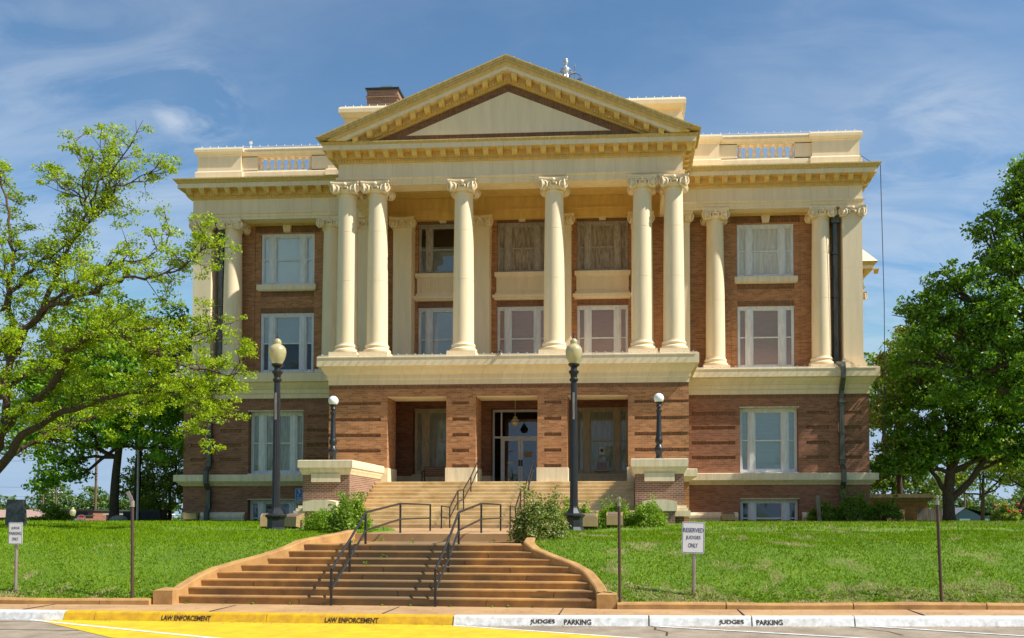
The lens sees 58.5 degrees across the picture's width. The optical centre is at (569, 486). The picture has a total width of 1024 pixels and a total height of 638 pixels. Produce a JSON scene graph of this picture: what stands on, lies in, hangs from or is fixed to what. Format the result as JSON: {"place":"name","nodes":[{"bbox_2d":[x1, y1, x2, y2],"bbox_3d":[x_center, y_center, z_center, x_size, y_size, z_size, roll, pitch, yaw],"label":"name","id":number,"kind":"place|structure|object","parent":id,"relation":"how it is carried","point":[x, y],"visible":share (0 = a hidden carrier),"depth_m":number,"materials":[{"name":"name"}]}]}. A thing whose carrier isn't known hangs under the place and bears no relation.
{"place":"outdoors","nodes":[
{"label":"outdoors","id":0,"kind":"place"},
{"bbox_2d":[355,528,522,541],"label":"path","id":1,"kind":"structure","parent":0,"point":[466,534],"depth_m":22.38,"materials":[{"name":"beige concrete"}]},
{"bbox_2d":[0,519,1023,607],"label":"lawn","id":2,"kind":"structure","parent":0,"point":[624,576],"depth_m":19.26,"materials":[{"name":"plant"}]},
{"bbox_2d":[8,522,22,592],"bbox_3d":[-11.419,1.538,18.777,0.300,1.605,0.075,0,-2,4],"label":"parking sign","id":3,"kind":"object","parent":2,"relation":"on","point":[15,534],"visible":1,"depth_m":18.76,"materials":[{"name":"metal"}]},
{"bbox_2d":[5,500,26,525],"bbox_3d":[-19.311,0.989,31.761,0.840,1.080,0.400,0,-2,4],"label":"monument","id":4,"kind":"object","parent":2,"relation":"on","point":[16,511],"visible":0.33,"depth_m":31.67,"materials":[{"name":"stone"}]},
{"bbox_2d":[0,510,48,520],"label":"barn","id":5,"kind":"structure","parent":2,"relation":"on","point":[30,513],"depth_m":91.46,"materials":[{"name":"pink wood"}]},
{"bbox_2d":[27,502,74,520],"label":"bush","id":6,"kind":"object","parent":2,"relation":"on","point":[52,513],"visible":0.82,"depth_m":49.10,"materials":[{"name":"green plant"}]},
{"bbox_2d":[70,507,75,519],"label":"street lamp","id":7,"kind":"object","parent":2,"relation":"on","point":[72,511],"visible":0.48,"depth_m":74.07,"materials":[{"name":"beige glass"}]},
{"bbox_2d":[77,515,85,519],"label":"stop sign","id":8,"kind":"object","parent":2,"relation":"on","point":[81,517],"visible":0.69,"depth_m":68.93,"materials":[{"name":"metal"}]},
{"bbox_2d":[0,311,189,520],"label":"leafy tree","id":9,"kind":"object","parent":2,"relation":"on","point":[99,443],"visible":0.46,"depth_m":46.29,"materials":[{"name":"green plant"}]},
{"bbox_2d":[18,292,191,510],"bbox_3d":[-26.946,-4.444,54.798,12.567,14.619,5.828,0,-2,4],"label":"leafy tree","id":10,"kind":"object","parent":2,"relation":"on","point":[81,318],"visible":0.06,"depth_m":54.08,"materials":[{"name":"green plant"}]},
{"bbox_2d":[109,515,127,520],"bbox_3d":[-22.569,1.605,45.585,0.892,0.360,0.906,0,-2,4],"label":"car","id":11,"kind":"object","parent":2,"relation":"on","point":[119,517],"visible":0.79,"depth_m":45.33,"materials":[{"name":"metal"}]},
{"bbox_2d":[0,120,259,472],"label":"shade tree","id":12,"kind":"object","parent":2,"relation":"on","point":[187,387],"visible":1,"depth_m":29.36,"materials":[{"name":"green plant"}]},
{"bbox_2d":[122,511,140,520],"bbox_3d":[-25.005,1.753,52.353,0.960,0.670,0.960,0,-2,4],"label":"air conditioner unit","id":13,"kind":"object","parent":2,"relation":"on","point":[126,514],"visible":0.44,"depth_m":51.91,"materials":[{"name":"grey metal"}]},
{"bbox_2d":[136,356,140,519],"bbox_3d":[-24.263,-2.776,51.252,0.200,9.650,0.190,0,-2,4],"label":"flagpole","id":14,"kind":"object","parent":2,"relation":"on","point":[137,503],"visible":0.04,"depth_m":51.12,"materials":[{"name":"grey metal"}]},
{"bbox_2d":[119,416,183,519],"bbox_3d":[-25.121,-1.164,55.830,6.018,8.131,4.536,0,-2,4],"label":"tree","id":15,"kind":"object","parent":2,"relation":"on","point":[151,493],"visible":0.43,"depth_m":55.12,"materials":[{"name":"green plant"}]},
{"bbox_2d":[141,510,167,519],"bbox_3d":[-23.770,1.694,52.075,1.160,0.770,0.960,0,-2,4],"label":"air conditioner unit","id":16,"kind":"object","parent":2,"relation":"on","point":[153,514],"visible":0.63,"depth_m":51.64,"materials":[{"name":"grey metal"}]},
{"bbox_2d":[183,511,199,520],"bbox_3d":[-17.927,1.458,43.196,0.695,0.595,0.460,0,-2,4],"label":"utility box","id":17,"kind":"object","parent":2,"relation":"on","point":[191,515],"visible":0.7,"depth_m":43.00,"materials":[{"name":"grey metal"}]},
{"bbox_2d":[260,513,267,528],"bbox_3d":[-8.860,1.077,26.786,0.495,0.595,0.460,0,-2,-11],"label":"floodlight","id":18,"kind":"object","parent":2,"relation":"on","point":[263,521],"visible":0.23,"depth_m":26.56,"materials":[{"name":"grey metal"}]},
{"bbox_2d":[265,334,286,529],"bbox_3d":[-8.196,-1.481,25.465,0.610,5.620,0.610,1,-2,-19],"label":"street lamp","id":19,"kind":"object","parent":2,"relation":"on","point":[275,516],"visible":0.97,"depth_m":25.37,"materials":[{"name":"black metal"}]},
{"bbox_2d":[284,513,304,527],"bbox_3d":[-8.083,1.072,26.636,0.595,0.595,0.460,-1,-2,21],"label":"floodlight","id":20,"kind":"object","parent":2,"relation":"on","point":[291,520],"visible":0.62,"depth_m":26.46,"materials":[{"name":"grey metal"}]},
{"bbox_2d":[295,489,302,505],"bbox_3d":[-11.291,0.847,38.084,0.400,1.540,0.060,0,-2,4],"label":"accessible sign","id":21,"kind":"object","parent":2,"relation":"on","point":[299,495],"visible":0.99,"depth_m":38.08,"materials":[{"name":"metal"}]},
{"bbox_2d":[296,507,351,530],"bbox_3d":[-6.932,1.017,25.952,1.606,0.869,1.500,0,-2,4],"label":"shrub","id":22,"kind":"object","parent":2,"relation":"on","point":[314,521],"visible":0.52,"depth_m":25.63,"materials":[{"name":"green plant"}]},
{"bbox_2d":[323,495,357,532],"bbox_3d":[-6.122,0.853,24.304,0.912,1.246,0.883,0,-2,4],"label":"shrub","id":23,"kind":"object","parent":2,"relation":"on","point":[341,518],"visible":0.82,"depth_m":24.20,"materials":[{"name":"green plant"}]},
{"bbox_2d":[332,490,373,528],"bbox_3d":[-6.489,0.752,27.046,1.228,1.392,1.304,2,-3,-44],"label":"shrub","id":24,"kind":"object","parent":2,"relation":"on","point":[358,506],"visible":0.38,"depth_m":26.86,"materials":[{"name":"green plant"}]},
{"bbox_2d":[172,54,881,527],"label":"courthouse","id":25,"kind":"structure","parent":2,"relation":"on","point":[512,208],"depth_m":44.19,"materials":[{"name":"beige stone"}]},
{"bbox_2d":[210,144,309,147],"bbox_3d":[-14.794,-17.455,46.568,8.700,0.086,0.038,0,-2,4],"label":"string light","id":26,"kind":"object","parent":25,"relation":"attached to","point":[266,146],"visible":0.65,"depth_m":46.61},
{"bbox_2d":[212,370,322,372],"bbox_3d":[-15.354,-5.670,44.879,8.650,0.067,0.107,0,-2,4],"label":"string light","id":27,"kind":"object","parent":25,"relation":"attached to","point":[261,371],"visible":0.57,"depth_m":44.92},
{"bbox_2d":[247,499,302,520],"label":"window","id":28,"kind":"structure","parent":25,"relation":"in","point":[262,503],"depth_m":45.42,"materials":[{"name":"white paint"}]},
{"bbox_2d":[247,410,303,474],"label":"window","id":29,"kind":"structure","parent":25,"relation":"in","point":[291,421],"depth_m":45.58,"materials":[{"name":"white paint"}]},
{"bbox_2d":[256,234,316,291],"bbox_3d":[-14.632,-11.632,47.267,3.120,3.030,0.500,0,-2,4],"label":"window","id":30,"kind":"structure","parent":25,"relation":"in","point":[287,259],"depth_m":47.36,"materials":[{"name":"white glass"}]},
{"bbox_2d":[261,313,313,372],"bbox_3d":[-14.626,-7.441,47.221,2.840,3.110,0.195,0,-2,4],"label":"window","id":31,"kind":"structure","parent":25,"relation":"in","point":[291,328],"depth_m":47.23,"materials":[{"name":"white paint"}]},
{"bbox_2d":[328,396,338,459],"bbox_3d":[-9.582,-2.353,36.862,0.410,2.655,0.410,0,-2,4],"label":"globe lamp","id":32,"kind":"object","parent":25,"relation":"on","point":[333,401],"visible":0.97,"depth_m":36.77,"materials":[{"name":"black metal"}]},
{"bbox_2d":[412,409,445,476],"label":"window","id":33,"kind":"structure","parent":25,"relation":"in","point":[430,424],"depth_m":45.91,"materials":[{"name":"beige paint"}]},
{"bbox_2d":[422,466,445,481],"bbox_3d":[-6.079,-0.536,42.843,1.700,0.868,0.600,0,-2,4],"label":"bench","id":34,"kind":"object","parent":25,"relation":"on","point":[434,471],"visible":0.51,"depth_m":43.06,"materials":[{"name":"brown wood"}]},
{"bbox_2d":[418,308,452,355],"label":"window","id":35,"kind":"structure","parent":25,"relation":"in","point":[435,329],"depth_m":46.77,"materials":[{"name":"white glass"}]},
{"bbox_2d":[419,224,453,272],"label":"window","id":36,"kind":"structure","parent":25,"relation":"in","point":[432,259],"depth_m":46.88,"materials":[{"name":"grey glass"}]},
{"bbox_2d":[441,460,477,528],"bbox_3d":[-4.280,0.165,36.013,0.048,2.917,7.794,0,-2,4],"label":"handrail","id":37,"kind":"object","parent":25,"relation":"on","point":[457,493],"visible":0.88,"depth_m":35.23,"materials":[{"name":"black metal"}]},
{"bbox_2d":[322,350,696,355],"bbox_3d":[-2.827,-5.837,39.810,16.700,0.067,0.107,0,-2,4],"label":"string light","id":38,"kind":"object","parent":25,"relation":"attached to","point":[500,352],"visible":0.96,"depth_m":39.80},
{"bbox_2d":[502,438,520,480],"bbox_3d":[-2.939,-1.226,45.666,0.920,2.405,0.154,0,-2,4],"label":"door","id":39,"kind":"structure","parent":25,"relation":"in","point":[503,439],"depth_m":45.69,"materials":[{"name":"grey glass"}]},
{"bbox_2d":[511,401,518,425],"bbox_3d":[-2.632,-3.849,43.885,0.412,1.870,0.412,0,-2,4],"label":"pendant lamp","id":40,"kind":"object","parent":25,"relation":"hanging from","point":[514,421],"visible":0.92,"depth_m":43.76,"materials":[{"name":"beige glass"}]},
{"bbox_2d":[497,306,543,354],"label":"window","id":41,"kind":"structure","parent":25,"relation":"in","point":[519,329],"depth_m":46.48,"materials":[{"name":"grey glass"}]},
{"bbox_2d":[497,222,544,271],"bbox_3d":[-2.406,-12.199,46.595,2.620,2.600,0.195,0,-2,4],"label":"window","id":42,"kind":"structure","parent":25,"relation":"in","point":[520,245],"depth_m":46.57,"materials":[{"name":"grey paint"}]},
{"bbox_2d":[509,460,533,528],"bbox_3d":[-1.845,0.160,35.857,0.048,2.917,7.794,0,-2,4],"label":"handrail","id":43,"kind":"object","parent":25,"relation":"on","point":[528,481],"visible":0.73,"depth_m":36.24,"materials":[{"name":"black metal"}]},
{"bbox_2d":[521,438,536,480],"bbox_3d":[-2.010,-1.228,45.606,0.920,2.405,0.154,0,-2,4],"label":"door","id":44,"kind":"structure","parent":25,"relation":"in","point":[526,454],"depth_m":45.66,"materials":[{"name":"grey glass"}]},
{"bbox_2d":[559,58,582,80],"bbox_3d":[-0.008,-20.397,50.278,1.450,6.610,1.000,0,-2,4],"label":"statue","id":45,"kind":"object","parent":25,"relation":"on","point":[565,70],"visible":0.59,"depth_m":50.24,"materials":[{"name":"silver metal"}]},
{"bbox_2d":[595,461,608,470],"bbox_3d":[1.590,-1.012,45.107,0.660,0.480,0.435,0,-2,4],"label":"air conditioner","id":46,"kind":"object","parent":25,"relation":"attached to","point":[601,465],"visible":1,"depth_m":44.89,"materials":[{"name":"grey metal"}]},
{"bbox_2d":[577,221,627,270],"bbox_3d":[1.665,-12.208,46.334,2.620,2.600,0.195,0,-2,4],"label":"window","id":47,"kind":"structure","parent":25,"relation":"in","point":[601,245],"depth_m":46.31,"materials":[{"name":"grey paint"}]},
{"bbox_2d":[577,305,627,353],"bbox_3d":[1.665,-7.560,46.181,2.620,3.280,0.195,0,-2,4],"label":"window","id":48,"kind":"structure","parent":25,"relation":"in","point":[601,329],"depth_m":46.21,"materials":[{"name":"grey glass"}]},
{"bbox_2d":[577,407,627,476],"bbox_3d":[1.602,-2.231,45.174,2.720,3.460,0.500,0,-2,4],"label":"window","id":49,"kind":"structure","parent":25,"relation":"in","point":[602,432],"depth_m":45.34,"materials":[{"name":"beige paint"}]},
{"bbox_2d":[654,393,663,458],"bbox_3d":[3.521,-2.380,36.023,0.410,2.655,0.410,0,-2,4],"label":"globe lamp","id":50,"kind":"object","parent":25,"relation":"on","point":[658,400],"visible":0.99,"depth_m":35.92,"materials":[{"name":"black metal"}]},
{"bbox_2d":[737,306,793,367],"bbox_3d":[9.814,-7.493,45.656,2.840,3.110,0.195,0,-2,4],"label":"window","id":51,"kind":"structure","parent":25,"relation":"in","point":[765,334],"depth_m":45.67,"materials":[{"name":"white paint"}]},
{"bbox_2d":[734,224,797,283],"bbox_3d":[9.808,-11.683,45.702,3.120,3.030,0.500,0,-2,4],"label":"window","id":52,"kind":"structure","parent":25,"relation":"in","point":[765,255],"depth_m":45.76,"materials":[{"name":"white paint"}]},
{"bbox_2d":[739,406,798,472],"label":"window","id":53,"kind":"structure","parent":25,"relation":"in","point":[768,434],"depth_m":44.04,"materials":[{"name":"white paint"}]},
{"bbox_2d":[740,498,798,520],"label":"window","id":54,"kind":"structure","parent":25,"relation":"in","point":[751,502],"depth_m":43.84,"materials":[{"name":"white paint"}]},
{"bbox_2d":[703,129,858,134],"bbox_3d":[9.855,-17.507,44.989,8.700,0.086,0.038,0,-2,4],"label":"string light","id":55,"kind":"object","parent":25,"relation":"attached to","point":[779,132],"visible":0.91,"depth_m":44.94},
{"bbox_2d":[697,365,874,367],"bbox_3d":[10.244,-5.724,43.240,8.650,0.067,0.107,0,-2,4],"label":"string light","id":56,"kind":"object","parent":25,"relation":"attached to","point":[766,366],"visible":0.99,"depth_m":43.25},
{"bbox_2d":[862,156,885,467],"bbox_3d":[14.613,-8.498,43.987,1.155,15.610,0.174,-2,-2,40],"label":"cable","id":57,"kind":"object","parent":25,"relation":"hanging from","point":[884,306],"visible":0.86,"depth_m":43.64,"materials":[{"name":"black paint"}]},
{"bbox_2d":[506,482,571,542],"bbox_3d":[-0.718,0.709,21.341,1.556,1.636,1.502,0,-2,4],"label":"shrub","id":58,"kind":"object","parent":2,"relation":"on","point":[537,520],"visible":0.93,"depth_m":21.05,"materials":[{"name":"green plant"}]},
{"bbox_2d":[563,334,584,530],"bbox_3d":[0.112,-1.490,25.484,0.610,5.620,0.610,1,-2,-19],"label":"street lamp","id":59,"kind":"object","parent":2,"relation":"on","point":[573,515],"visible":0.94,"depth_m":25.39,"materials":[{"name":"black metal"}]},
{"bbox_2d":[559,495,602,528],"bbox_3d":[0.205,0.852,27.638,1.639,1.269,1.290,0,-2,4],"label":"shrub","id":60,"kind":"object","parent":2,"relation":"on","point":[583,509],"visible":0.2,"depth_m":27.48,"materials":[{"name":"green plant"}]},
{"bbox_2d":[582,513,598,528],"bbox_3d":[0.574,1.083,26.983,0.575,0.595,0.460,0,-2,4],"label":"floodlight","id":61,"kind":"object","parent":2,"relation":"on","point":[590,520],"visible":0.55,"depth_m":26.78,"materials":[{"name":"grey metal"}]},
{"bbox_2d":[593,495,633,527],"bbox_3d":[1.341,0.861,28.262,1.486,1.251,1.266,0,-2,4],"label":"shrub","id":62,"kind":"object","parent":2,"relation":"on","point":[626,513],"visible":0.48,"depth_m":28.03,"materials":[{"name":"green plant"}]},
{"bbox_2d":[605,512,623,527],"bbox_3d":[1.335,1.048,27.136,0.555,0.595,0.460,0,-2,4],"label":"floodlight","id":63,"kind":"object","parent":2,"relation":"on","point":[611,519],"visible":0.78,"depth_m":26.93,"materials":[{"name":"grey metal"}]},
{"bbox_2d":[627,494,668,527],"bbox_3d":[2.432,0.906,27.977,1.251,1.510,1.282,1,-2,-37],"label":"shrub","id":64,"kind":"object","parent":2,"relation":"on","point":[649,513],"visible":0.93,"depth_m":27.74,"materials":[{"name":"green plant"}]},
{"bbox_2d":[682,522,704,595],"bbox_3d":[2.403,1.484,17.744,0.449,1.605,0.080,0,-2,4],"label":"parking sign","id":65,"kind":"object","parent":2,"relation":"on","point":[693,535],"visible":0.99,"depth_m":17.72,"materials":[{"name":"metal"}]},
{"bbox_2d":[721,512,734,520],"bbox_3d":[7.304,1.452,42.080,0.675,0.595,0.460,0,-2,4],"label":"floodlight","id":66,"kind":"object","parent":2,"relation":"on","point":[728,516],"visible":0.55,"depth_m":41.87,"materials":[{"name":"grey metal"}]},
{"bbox_2d":[816,495,821,520],"bbox_3d":[11.214,1.064,41.030,0.254,1.358,0.050,0,-2,4],"label":"plank","id":67,"kind":"object","parent":2,"relation":"on","point":[818,507],"visible":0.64,"depth_m":41.01,"materials":[{"name":"grey wood"}]},
{"bbox_2d":[805,498,841,520],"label":"shrub","id":68,"kind":"object","parent":2,"relation":"on","point":[829,514],"visible":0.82,"depth_m":41.49,"materials":[{"name":"green plant"}]},
{"bbox_2d":[834,486,876,520],"bbox_3d":[12.924,0.944,41.606,1.983,1.962,1.733,-1,-2,34],"label":"shrub","id":69,"kind":"object","parent":2,"relation":"on","point":[854,507],"visible":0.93,"depth_m":41.27,"materials":[{"name":"green plant"}]},
{"bbox_2d":[864,348,894,493],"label":"leafy tree","id":70,"kind":"object","parent":2,"relation":"on","point":[874,384],"visible":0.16,"depth_m":78.74,"materials":[{"name":"green plant"}]},
{"bbox_2d":[866,493,904,520],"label":"shrub","id":71,"kind":"object","parent":2,"relation":"on","point":[886,510],"visible":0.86,"depth_m":41.50,"materials":[{"name":"green plant"}]},
{"bbox_2d":[870,494,933,520],"bbox_3d":[17.204,1.314,51.165,4.600,1.670,5.500,0,-2,4],"label":"annex","id":72,"kind":"object","parent":2,"relation":"on","point":[911,503],"visible":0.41,"depth_m":48.75,"materials":[{"name":"brown brick"}]},
{"bbox_2d":[869,323,939,493],"bbox_3d":[18.464,-3.266,50.341,4.635,11.770,3.344,0,-2,4],"label":"leafy tree","id":73,"kind":"object","parent":2,"relation":"on","point":[898,329],"visible":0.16,"depth_m":50.35,"materials":[{"name":"green plant"}]},
{"bbox_2d":[870,451,944,507],"bbox_3d":[20.841,0.104,57.572,7.346,5.911,3.730,0,-2,-10],"label":"tree","id":74,"kind":"object","parent":2,"relation":"on","point":[891,481],"visible":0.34,"depth_m":56.99,"materials":[{"name":"green plant"}]},
{"bbox_2d":[916,508,941,520],"bbox_3d":[18.281,1.464,46.298,1.290,0.748,0.080,0,-2,4],"label":"wooden fence","id":75,"kind":"object","parent":2,"relation":"on","point":[923,514],"visible":0.62,"depth_m":46.27,"materials":[{"name":"grey wood"}]},
{"bbox_2d":[935,495,942,601],"bbox_3d":[7.063,1.256,17.408,0.123,2.201,0.072,0,-2,4],"label":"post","id":76,"kind":"object","parent":2,"relation":"on","point":[939,549],"visible":0.93,"depth_m":17.39,"materials":[{"name":"metal"}]},
{"bbox_2d":[869,306,1023,520],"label":"leafy tree","id":77,"kind":"object","parent":2,"relation":"on","point":[962,436],"visible":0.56,"depth_m":43.30,"materials":[{"name":"green plant"}]},
{"bbox_2d":[884,151,1023,415],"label":"leafy tree","id":78,"kind":"object","parent":2,"relation":"on","point":[998,329],"visible":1,"depth_m":39.27,"materials":[{"name":"green plant"}]},
{"bbox_2d":[925,424,1023,520],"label":"leafy tree","id":79,"kind":"object","parent":2,"relation":"on","point":[960,478],"visible":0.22,"depth_m":72.36,"materials":[{"name":"green plant"}]},
{"bbox_2d":[976,439,1023,514],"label":"tree","id":80,"kind":"object","parent":2,"relation":"on","point":[1006,470],"visible":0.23,"depth_m":48.02,"materials":[{"name":"green plant"}]},
{"bbox_2d":[987,500,1023,521],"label":"rose bush","id":81,"kind":"object","parent":2,"relation":"on","point":[1006,509],"visible":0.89,"depth_m":41.51,"materials":[{"name":"green plant"}]},
{"bbox_2d":[0,603,1023,615],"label":"pavement","id":82,"kind":"structure","parent":0,"point":[357,609],"depth_m":17.05,"materials":[{"name":"beige concrete"}]},
{"bbox_2d":[126,491,134,597],"bbox_3d":[-8.856,1.234,18.329,0.193,2.304,0.090,0,-2,4],"label":"meter post","id":83,"kind":"object","parent":82,"relation":"on","point":[132,501],"visible":0.86,"depth_m":18.31,"materials":[{"name":"metal"}]},
{"bbox_2d":[153,530,616,608],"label":"stone steps","id":84,"kind":"structure","parent":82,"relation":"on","point":[528,572],"depth_m":18.75,"materials":[{"name":"brown stone"}]},
{"bbox_2d":[330,503,430,605],"bbox_3d":[-4.423,1.440,22.480,0.048,2.164,9.024,0,-2,4],"label":"handrail","id":85,"kind":"object","parent":84,"relation":"on","point":[350,554],"visible":0.9,"depth_m":20.02,"materials":[{"name":"black metal"}]},
{"bbox_2d":[434,503,501,606],"bbox_3d":[-2.331,1.434,22.291,0.048,2.164,9.134,0,-2,4],"label":"handrail","id":86,"kind":"object","parent":84,"relation":"on","point":[447,563],"visible":0.87,"depth_m":19.50,"materials":[{"name":"black metal"}]},
{"bbox_2d":[0,597,1023,609],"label":"edging kerb","id":87,"kind":"structure","parent":82,"relation":"on","point":[748,605],"depth_m":17.23,"materials":[{"name":"concrete"}]},
{"bbox_2d":[617,497,620,601],"bbox_3d":[0.946,1.270,17.419,0.073,2.170,0.072,0,-2,4],"label":"meter post","id":88,"kind":"object","parent":82,"relation":"on","point":[619,548],"visible":0.94,"depth_m":17.40,"materials":[{"name":"metal"}]},
{"bbox_2d":[0,620,1023,637],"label":"road","id":89,"kind":"structure","parent":0,"point":[37,629],"depth_m":15.30,"materials":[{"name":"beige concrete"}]},
{"bbox_2d":[44,620,621,637],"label":"yellow bay","id":90,"kind":"object","parent":89,"relation":"on","point":[259,630],"visible":1,"depth_m":15.39,"materials":[{"name":"paint"}]},
{"bbox_2d":[0,621,900,635],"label":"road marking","id":91,"kind":"object","parent":89,"relation":"on","point":[651,626],"visible":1,"depth_m":15.54,"materials":[{"name":"yellow paint"}]},
{"bbox_2d":[0,609,1023,626],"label":"kerb","id":92,"kind":"structure","parent":89,"relation":"on","point":[578,620],"depth_m":16.15,"materials":[{"name":"white paint"}]},
{"bbox_2d":[32,619,1023,637],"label":"parking lines","id":93,"kind":"object","parent":89,"relation":"on","point":[515,629],"visible":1,"depth_m":15.23,"materials":[{"name":"white paint"}]},
{"bbox_2d":[0,0,1023,517],"label":"sky","id":94,"kind":"structure","parent":0,"point":[934,89],"materials":[{"name":"blue"}]},
{"label":"ground","id":95,"kind":"structure","parent":0,"visible":0},
{"bbox_2d":[0,495,37,509],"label":"distant tree","id":96,"kind":"object","parent":95,"relation":"on","point":[2,506],"visible":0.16,"depth_m":166.83,"materials":[{"name":"green plant"}]},
{"bbox_2d":[48,488,63,506],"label":"utility pole","id":97,"kind":"object","parent":95,"relation":"on","point":[55,493],"visible":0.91,"depth_m":140.79,"materials":[{"name":"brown wood"}]},
{"bbox_2d":[24,480,93,509],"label":"distant tree","id":98,"kind":"object","parent":95,"relation":"on","point":[63,497],"visible":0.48,"depth_m":165.17,"materials":[{"name":"green plant"}]},
{"bbox_2d":[47,509,129,520],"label":"shop building","id":99,"kind":"structure","parent":95,"relation":"on","point":[92,514],"depth_m":91.74,"materials":[{"name":"red brick"}]},
{"bbox_2d":[64,484,124,509],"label":"distant tree","id":100,"kind":"object","parent":95,"relation":"on","point":[103,497],"visible":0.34,"depth_m":166.36,"materials":[{"name":"green plant"}]},
{"bbox_2d":[94,434,97,508],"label":"utility pole","id":101,"kind":"object","parent":95,"relation":"on","point":[95,491],"visible":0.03,"depth_m":114.48,"materials":[{"name":"brown wood"}]},
{"bbox_2d":[97,491,174,518],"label":"distant tree","id":102,"kind":"object","parent":95,"relation":"on","point":[125,502],"visible":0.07,"depth_m":164.63,"materials":[{"name":"green plant"}]},
{"bbox_2d":[29,487,1023,520],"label":"distant wood","id":103,"kind":"object","parent":95,"relation":"on","point":[178,518],"depth_m":220.21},
{"bbox_2d":[942,507,1002,520],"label":"house","id":104,"kind":"structure","parent":95,"relation":"on","point":[966,514],"depth_m":125.17,"materials":[{"name":"blue"}]},
{"bbox_2d":[929,485,1018,515],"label":"distant tree","id":105,"kind":"object","parent":95,"relation":"on","point":[973,503],"visible":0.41,"depth_m":155.32,"materials":[{"name":"green plant"}]},
{"bbox_2d":[993,488,1023,520],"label":"distant tree","id":106,"kind":"object","parent":95,"relation":"on","point":[1018,497],"visible":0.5,"depth_m":153.08,"materials":[{"name":"green plant"}]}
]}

